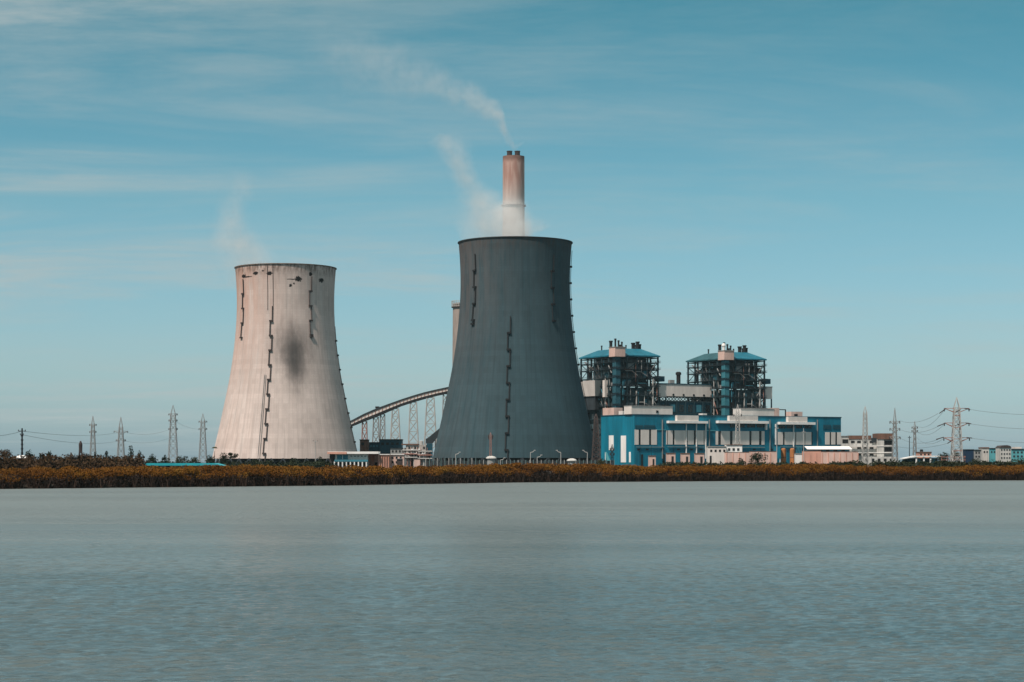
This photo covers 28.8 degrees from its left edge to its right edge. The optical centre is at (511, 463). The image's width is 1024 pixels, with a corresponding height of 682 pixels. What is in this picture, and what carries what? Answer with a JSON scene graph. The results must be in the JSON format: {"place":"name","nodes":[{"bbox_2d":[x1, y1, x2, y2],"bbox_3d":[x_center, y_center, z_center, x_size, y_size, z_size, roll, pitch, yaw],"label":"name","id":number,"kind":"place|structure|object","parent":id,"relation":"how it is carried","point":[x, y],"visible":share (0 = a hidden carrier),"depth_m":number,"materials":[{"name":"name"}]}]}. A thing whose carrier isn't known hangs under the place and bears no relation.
{"place":"outdoors","nodes":[
{"label":"outdoors","id":0,"kind":"place"},
{"bbox_2d":[359,439,368,451],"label":"brown transfer house","id":1,"kind":"structure","parent":0,"point":[364,445],"depth_m":1330.00,"materials":[{"name":"brick"}]},
{"bbox_2d":[369,454,378,465],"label":"salmon house","id":2,"kind":"structure","parent":0,"point":[373,459],"depth_m":1010.17,"materials":[{"name":"brown paint"}]},
{"bbox_2d":[379,454,389,468],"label":"ribbed pink block","id":3,"kind":"structure","parent":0,"point":[384,460],"depth_m":1000.00,"materials":[{"name":"brown brick"}]},
{"bbox_2d":[390,454,404,467],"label":"white house","id":4,"kind":"structure","parent":0,"point":[393,459],"depth_m":1005.00,"materials":[{"name":"paint"}]},
{"bbox_2d":[0,469,1014,488],"bbox_3d":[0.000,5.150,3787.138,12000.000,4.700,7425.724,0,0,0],"label":"ground","id":5,"kind":"structure","parent":0,"point":[353,473],"depth_m":447.55,"materials":[{"name":"brown soil"}]},
{"bbox_2d":[0,449,12,461],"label":"tree","id":6,"kind":"object","parent":5,"relation":"on","point":[6,450],"visible":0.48,"depth_m":699.99,"materials":[{"name":"green plant"}]},
{"bbox_2d":[18,428,25,454],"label":"signal mast","id":7,"kind":"object","parent":5,"relation":"on","point":[21,433],"visible":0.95,"depth_m":679.78,"materials":[{"name":"black metal"}]},
{"bbox_2d":[25,435,115,443],"bbox_3d":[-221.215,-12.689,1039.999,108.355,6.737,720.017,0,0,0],"label":"power line","id":8,"kind":"object","parent":7,"relation":"attached to","point":[71,442],"visible":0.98,"depth_m":917.40,"materials":[{"name":"metal"}]},
{"bbox_2d":[24,431,118,435],"bbox_3d":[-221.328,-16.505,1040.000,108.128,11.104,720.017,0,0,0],"label":"power line","id":9,"kind":"object","parent":7,"relation":"attached to","point":[72,435],"visible":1,"depth_m":960.33,"materials":[{"name":"metal"}]},
{"bbox_2d":[0,452,146,469],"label":"brown scrub","id":10,"kind":"object","parent":5,"relation":"on","point":[59,462],"visible":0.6,"depth_m":584.98,"materials":[{"name":"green plant"}]},
{"bbox_2d":[78,441,82,455],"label":"water tower","id":11,"kind":"structure","parent":5,"relation":"on","point":[80,447],"depth_m":899.30,"materials":[{"name":"metal"}]},
{"bbox_2d":[89,417,96,455],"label":"pylon","id":12,"kind":"object","parent":5,"relation":"on","point":[91,438],"visible":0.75,"depth_m":1449.70,"materials":[{"name":"metal"}]},
{"bbox_2d":[114,418,127,457],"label":"pylon","id":13,"kind":"object","parent":5,"relation":"on","point":[122,440],"visible":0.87,"depth_m":1399.47,"materials":[{"name":"metal"}]},
{"bbox_2d":[127,445,133,456],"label":"casuarina","id":14,"kind":"object","parent":5,"relation":"on","point":[131,452],"visible":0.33,"depth_m":819.83,"materials":[{"name":"green plant"}]},
{"bbox_2d":[146,454,157,462],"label":"tree","id":15,"kind":"object","parent":5,"relation":"on","point":[151,459],"visible":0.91,"depth_m":839.28,"materials":[{"name":"green plant"}]},
{"bbox_2d":[162,455,169,462],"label":"tree","id":16,"kind":"object","parent":5,"relation":"on","point":[164,459],"visible":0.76,"depth_m":859.45,"materials":[{"name":"green plant"}]},
{"bbox_2d":[168,406,177,462],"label":"pylon","id":17,"kind":"object","parent":5,"relation":"on","point":[170,428],"visible":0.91,"depth_m":1499.23,"materials":[{"name":"metal"}]},
{"bbox_2d":[175,456,187,462],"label":"tree","id":18,"kind":"object","parent":5,"relation":"on","point":[182,460],"visible":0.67,"depth_m":859.54,"materials":[{"name":"green plant"}]},
{"bbox_2d":[146,463,223,467],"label":"teal roofed shed","id":19,"kind":"structure","parent":5,"relation":"on","point":[160,465],"depth_m":719.40,"materials":[{"name":"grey metal"}]},
{"bbox_2d":[190,457,198,462],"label":"tree","id":20,"kind":"object","parent":5,"relation":"on","point":[194,459],"visible":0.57,"depth_m":869.57,"materials":[{"name":"green plant"}]},
{"bbox_2d":[198,414,206,462],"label":"pylon","id":21,"kind":"object","parent":5,"relation":"on","point":[200,442],"visible":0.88,"depth_m":1558.99,"materials":[{"name":"metal"}]},
{"bbox_2d":[205,454,214,462],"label":"tree","id":22,"kind":"object","parent":5,"relation":"on","point":[209,459],"visible":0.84,"depth_m":879.99,"materials":[{"name":"green plant"}]},
{"bbox_2d":[218,452,230,462],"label":"tree","id":23,"kind":"object","parent":5,"relation":"on","point":[224,458],"visible":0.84,"depth_m":879.96,"materials":[{"name":"green plant"}]},
{"bbox_2d":[124,459,336,468],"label":"dark scrub","id":24,"kind":"object","parent":5,"relation":"on","point":[317,464],"visible":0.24,"depth_m":850.61,"materials":[{"name":"green plant"}]},
{"bbox_2d":[228,452,238,461],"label":"tree","id":25,"kind":"object","parent":5,"relation":"on","point":[235,455],"visible":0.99,"depth_m":889.64,"materials":[{"name":"green plant"}]},
{"bbox_2d":[212,263,356,466],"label":"cooling tower","id":26,"kind":"structure","parent":5,"relation":"on","point":[285,399],"depth_m":1269.01,"materials":[{"name":"concrete"}]},
{"bbox_2d":[327,452,379,468],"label":"pavilion","id":27,"kind":"structure","parent":5,"relation":"on","point":[343,459],"depth_m":999.90,"materials":[{"name":"white paint"}]},
{"bbox_2d":[337,455,347,458],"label":"window","id":28,"kind":"structure","parent":27,"relation":"in","point":[338,456],"depth_m":999.92,"materials":[{"name":"blue glass"}]},
{"bbox_2d":[369,439,402,453],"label":"dark teal works","id":29,"kind":"structure","parent":5,"relation":"on","point":[382,446],"depth_m":1340.00,"materials":[{"name":"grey metal"}]},
{"bbox_2d":[351,387,447,452],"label":"coal conveyor","id":30,"kind":"object","parent":5,"relation":"on","point":[379,411],"visible":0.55,"depth_m":1447.75,"materials":[{"name":"grey metal"}]},
{"bbox_2d":[397,459,402,465],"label":"yard cabin","id":31,"kind":"object","parent":5,"relation":"on","point":[399,461],"visible":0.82,"depth_m":985.00,"materials":[{"name":"metal"}]},
{"bbox_2d":[390,441,426,457],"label":"switch house","id":32,"kind":"structure","parent":5,"relation":"on","point":[408,446],"depth_m":1120.00,"materials":[{"name":"grey concrete"}]},
{"bbox_2d":[402,447,431,468],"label":"pipe rack","id":33,"kind":"object","parent":5,"relation":"on","point":[411,460],"visible":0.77,"depth_m":1060.00,"materials":[{"name":"grey metal"}]},
{"bbox_2d":[426,429,438,460],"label":"inclined conveyor","id":34,"kind":"object","parent":5,"relation":"on","point":[431,439],"visible":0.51,"depth_m":1300.00,"materials":[{"name":"grey metal"}]},
{"bbox_2d":[451,300,459,365],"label":"chimney","id":35,"kind":"object","parent":5,"relation":"on","point":[456,307],"visible":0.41,"depth_m":1414.52,"materials":[{"name":"brown concrete"}]},
{"bbox_2d":[488,435,492,455],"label":"lattice mast","id":36,"kind":"object","parent":5,"relation":"on","point":[491,444],"visible":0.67,"depth_m":1029.49,"materials":[{"name":"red metal"}]},
{"bbox_2d":[486,456,495,463],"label":"domed hut","id":37,"kind":"object","parent":5,"relation":"on","point":[490,459],"visible":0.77,"depth_m":998.29,"materials":[{"name":"grey concrete"}]},
{"bbox_2d":[0,462,1023,488],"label":"mangrove thicket","id":38,"kind":"object","parent":5,"relation":"on","point":[129,476],"visible":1,"depth_m":497.36,"materials":[{"name":"orange plant"}]},
{"bbox_2d":[501,151,525,235],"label":"chimney","id":39,"kind":"object","parent":5,"relation":"on","point":[513,205],"visible":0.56,"depth_m":1791.46,"materials":[{"name":"concrete"}]},
{"bbox_2d":[432,236,598,466],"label":"cooling tower","id":40,"kind":"structure","parent":5,"relation":"on","point":[515,390],"depth_m":1119.01,"materials":[{"name":"concrete"}]},
{"bbox_2d":[425,458,614,466],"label":"fence","id":41,"kind":"object","parent":5,"relation":"on","point":[433,462],"visible":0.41,"depth_m":1040.00,"materials":[{"name":"grey metal"}]},
{"bbox_2d":[567,458,576,465],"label":"domed hut","id":42,"kind":"object","parent":5,"relation":"on","point":[571,461],"visible":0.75,"depth_m":1008.21,"materials":[{"name":"grey concrete"}]},
{"bbox_2d":[591,414,600,468],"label":"lattice mast","id":43,"kind":"object","parent":5,"relation":"on","point":[595,428],"visible":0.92,"depth_m":1058.40,"materials":[{"name":"metal"}]},
{"bbox_2d":[596,458,605,464],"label":"bush","id":44,"kind":"object","parent":5,"relation":"on","point":[600,461],"visible":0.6,"depth_m":799.77,"materials":[{"name":"green plant"}]},
{"bbox_2d":[610,445,614,465],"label":"lattice mast","id":45,"kind":"object","parent":5,"relation":"on","point":[611,453],"visible":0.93,"depth_m":1029.41,"materials":[{"name":"black metal"}]},
{"bbox_2d":[648,456,655,466],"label":"hut","id":46,"kind":"object","parent":5,"relation":"on","point":[651,460],"visible":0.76,"depth_m":1000.00,"materials":[{"name":"pink brick"}]},
{"bbox_2d":[666,453,674,462],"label":"hut","id":47,"kind":"object","parent":5,"relation":"on","point":[670,457],"visible":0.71,"depth_m":1000.00,"materials":[{"name":"pink brick"}]},
{"bbox_2d":[655,401,711,414],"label":"bunker bay","id":48,"kind":"object","parent":5,"relation":"on","point":[687,408],"visible":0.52,"depth_m":1333.79,"materials":[{"name":"teal metal"}]},
{"bbox_2d":[651,372,711,401],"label":"coal gallery","id":49,"kind":"object","parent":48,"relation":"on","point":[677,389],"visible":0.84,"depth_m":1335.41,"materials":[{"name":"grey metal"}]},
{"bbox_2d":[679,405,683,411],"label":"window","id":50,"kind":"structure","parent":48,"relation":"in","point":[681,407],"depth_m":1330.84,"materials":[{"name":"glass"}]},
{"bbox_2d":[688,405,692,411],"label":"window","id":51,"kind":"structure","parent":48,"relation":"in","point":[690,407],"depth_m":1334.42,"materials":[{"name":"glass"}]},
{"bbox_2d":[705,405,709,411],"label":"window","id":52,"kind":"structure","parent":48,"relation":"in","point":[707,407],"depth_m":1340.95,"materials":[{"name":"glass"}]},
{"bbox_2d":[680,453,689,463],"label":"hut","id":53,"kind":"object","parent":5,"relation":"on","point":[684,457],"visible":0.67,"depth_m":1000.00,"materials":[{"name":"pink brick"}]},
{"bbox_2d":[694,453,704,462],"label":"hut","id":54,"kind":"object","parent":5,"relation":"on","point":[698,457],"visible":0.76,"depth_m":1000.00,"materials":[{"name":"pink brick"}]},
{"bbox_2d":[600,405,841,466],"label":"turbine hall","id":55,"kind":"structure","parent":5,"relation":"on","point":[636,435],"depth_m":1092.87,"materials":[{"name":"teal paint"}]},
{"bbox_2d":[609,435,613,449],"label":"white strip window","id":56,"kind":"structure","parent":55,"relation":"in","point":[611,437],"depth_m":1090.18,"materials":[{"name":"paint"}]},
{"bbox_2d":[621,436,625,461],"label":"white strip window","id":57,"kind":"structure","parent":55,"relation":"in","point":[623,438],"depth_m":1079.32,"materials":[{"name":"glass"}]},
{"bbox_2d":[639,430,640,444],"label":"slot window","id":58,"kind":"structure","parent":55,"relation":"in","point":[639,430],"depth_m":1071.58,"materials":[{"name":"grey glass"}]},
{"bbox_2d":[649,430,650,444],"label":"slot window","id":59,"kind":"structure","parent":55,"relation":"in","point":[649,430],"depth_m":1074.72,"materials":[{"name":"grey glass"}]},
{"bbox_2d":[694,430,695,444],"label":"slot window","id":60,"kind":"structure","parent":55,"relation":"in","point":[694,430],"depth_m":1088.72,"materials":[{"name":"grey glass"}]},
{"bbox_2d":[718,431,720,444],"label":"slot window","id":61,"kind":"structure","parent":55,"relation":"in","point":[719,432],"depth_m":1096.59,"materials":[{"name":"grey glass"}]},
{"bbox_2d":[733,404,741,443],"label":"lattice mast","id":62,"kind":"object","parent":5,"relation":"on","point":[738,424],"visible":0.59,"depth_m":1049.51,"materials":[{"name":"metal"}]},
{"bbox_2d":[659,461,845,466],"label":"dark scrub","id":63,"kind":"object","parent":5,"relation":"on","point":[667,463],"visible":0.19,"depth_m":781.34,"materials":[{"name":"green plant"}]},
{"bbox_2d":[749,452,767,463],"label":"tree","id":64,"kind":"object","parent":5,"relation":"on","point":[756,458],"visible":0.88,"depth_m":859.22,"materials":[{"name":"green plant"}]},
{"bbox_2d":[776,427,778,462],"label":"utility pole","id":65,"kind":"object","parent":5,"relation":"on","point":[776,444],"visible":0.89,"depth_m":899.93,"materials":[{"name":"metal"}]},
{"bbox_2d":[781,448,785,462],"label":"silo","id":66,"kind":"object","parent":5,"relation":"on","point":[783,454],"visible":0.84,"depth_m":1008.90,"materials":[{"name":"orange metal"}]},
{"bbox_2d":[790,448,794,462],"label":"silo","id":67,"kind":"object","parent":5,"relation":"on","point":[792,451],"visible":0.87,"depth_m":1008.87,"materials":[{"name":"orange metal"}]},
{"bbox_2d":[794,446,801,463],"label":"white hut","id":68,"kind":"object","parent":5,"relation":"on","point":[797,457],"visible":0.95,"depth_m":1005.00,"materials":[{"name":"paint"}]},
{"bbox_2d":[803,428,805,460],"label":"utility pole","id":69,"kind":"object","parent":5,"relation":"on","point":[803,444],"visible":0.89,"depth_m":929.87,"materials":[{"name":"metal"}]},
{"bbox_2d":[804,446,851,450],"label":"long shed","id":70,"kind":"structure","parent":5,"relation":"on","point":[828,448],"depth_m":1080.99,"materials":[{"name":"white paint"}]},
{"bbox_2d":[862,407,868,466],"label":"pylon","id":71,"kind":"object","parent":5,"relation":"on","point":[863,438],"visible":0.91,"depth_m":819.24,"materials":[{"name":"metal"}]},
{"bbox_2d":[841,433,895,463],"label":"office annex","id":72,"kind":"object","parent":5,"relation":"on","point":[879,446],"visible":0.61,"depth_m":1191.70,"materials":[{"name":"white paint"}]},
{"bbox_2d":[889,409,900,461],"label":"pylon","id":73,"kind":"object","parent":5,"relation":"on","point":[895,434],"visible":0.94,"depth_m":1049.52,"materials":[{"name":"metal"}]},
{"bbox_2d":[912,421,917,457],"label":"pylon","id":74,"kind":"object","parent":5,"relation":"on","point":[914,437],"visible":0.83,"depth_m":1299.52,"materials":[{"name":"metal"}]},
{"bbox_2d":[844,459,1023,467],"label":"dark scrub","id":75,"kind":"object","parent":5,"relation":"on","point":[936,463],"visible":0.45,"depth_m":677.74,"materials":[{"name":"green plant"}]},
{"bbox_2d":[936,397,970,461],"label":"pylon","id":76,"kind":"object","parent":5,"relation":"on","point":[954,422],"visible":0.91,"depth_m":849.23,"materials":[{"name":"metal"}]},
{"bbox_2d":[949,449,959,461],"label":"tree","id":77,"kind":"object","parent":5,"relation":"on","point":[956,455],"visible":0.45,"depth_m":959.91,"materials":[{"name":"green plant"}]},
{"bbox_2d":[1010,458,1023,463],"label":"bush","id":78,"kind":"object","parent":5,"relation":"on","point":[1017,460],"visible":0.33,"depth_m":729.90,"materials":[{"name":"green plant"}]},
{"bbox_2d":[0,480,1023,681],"bbox_3d":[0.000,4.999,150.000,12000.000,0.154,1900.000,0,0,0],"label":"water","id":79,"kind":"structure","parent":0,"point":[795,581],"depth_m":83.30,"materials":[{"name":"grey liquid"}]},
{"bbox_2d":[0,0,1023,463],"label":"sky","id":80,"kind":"structure","parent":0,"point":[832,191],"materials":[{"name":"blue"}]},
{"bbox_2d":[605,452,609,464],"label":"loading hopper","id":81,"kind":"object","parent":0,"point":[607,457],"visible":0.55,"depth_m":1040.00,"materials":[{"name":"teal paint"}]},
{"bbox_2d":[579,338,666,463],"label":"boiler house","id":82,"kind":"structure","parent":0,"point":[621,371],"depth_m":1301.36,"materials":[{"name":"teal metal"}]},
{"bbox_2d":[706,444,742,464],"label":"pump house","id":83,"kind":"structure","parent":0,"point":[714,454],"depth_m":1030.00,"materials":[{"name":"white paint"}]},
{"bbox_2d":[686,342,771,414],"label":"boiler house","id":84,"kind":"structure","parent":0,"point":[724,370],"depth_m":1341.13,"materials":[{"name":"grey metal"}]},
{"bbox_2d":[774,445,779,458],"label":"blue tank house","id":85,"kind":"structure","parent":0,"point":[778,451],"depth_m":1005.00,"materials":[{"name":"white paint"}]},
{"bbox_2d":[724,451,858,464],"bbox_3d":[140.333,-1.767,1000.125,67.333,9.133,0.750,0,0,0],"label":"building","id":86,"kind":"structure","parent":0,"point":[822,457],"depth_m":1000.00,"materials":[{"name":"pink brick"}]},
{"bbox_2d":[900,456,940,465],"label":"open shed","id":87,"kind":"structure","parent":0,"point":[910,459],"depth_m":964.13,"materials":[{"name":"white paint"}]},
{"bbox_2d":[916,449,931,457],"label":"pink house","id":88,"kind":"structure","parent":0,"point":[921,453],"depth_m":1200.00,"materials":[{"name":"brown brick"}]},
{"bbox_2d":[935,452,949,461],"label":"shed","id":89,"kind":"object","parent":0,"point":[944,457],"visible":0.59,"depth_m":930.05,"materials":[{"name":"grey"}]},
{"bbox_2d":[963,449,973,463],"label":"navy shed","id":90,"kind":"structure","parent":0,"point":[968,454],"depth_m":960.00,"materials":[{"name":"blue metal"}]},
{"bbox_2d":[974,450,980,461],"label":"grey house","id":91,"kind":"structure","parent":0,"point":[977,453],"depth_m":1000.00,"materials":[{"name":"concrete"}]},
{"bbox_2d":[978,447,988,461],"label":"white narrow house","id":92,"kind":"structure","parent":0,"point":[984,451],"depth_m":1010.00,"materials":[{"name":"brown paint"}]},
{"bbox_2d":[989,448,995,463],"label":"teal house","id":93,"kind":"structure","parent":0,"point":[992,454],"depth_m":1020.00,"materials":[{"name":"paint"}]},
{"bbox_2d":[995,445,1011,461],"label":"tall white house","id":94,"kind":"structure","parent":0,"point":[1003,452],"depth_m":1000.00,"materials":[{"name":"paint"}]},
{"bbox_2d":[1011,447,1023,461],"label":"teal terrace","id":95,"kind":"structure","parent":0,"point":[1017,453],"depth_m":1010.00,"materials":[{"name":"paint"}]}
]}

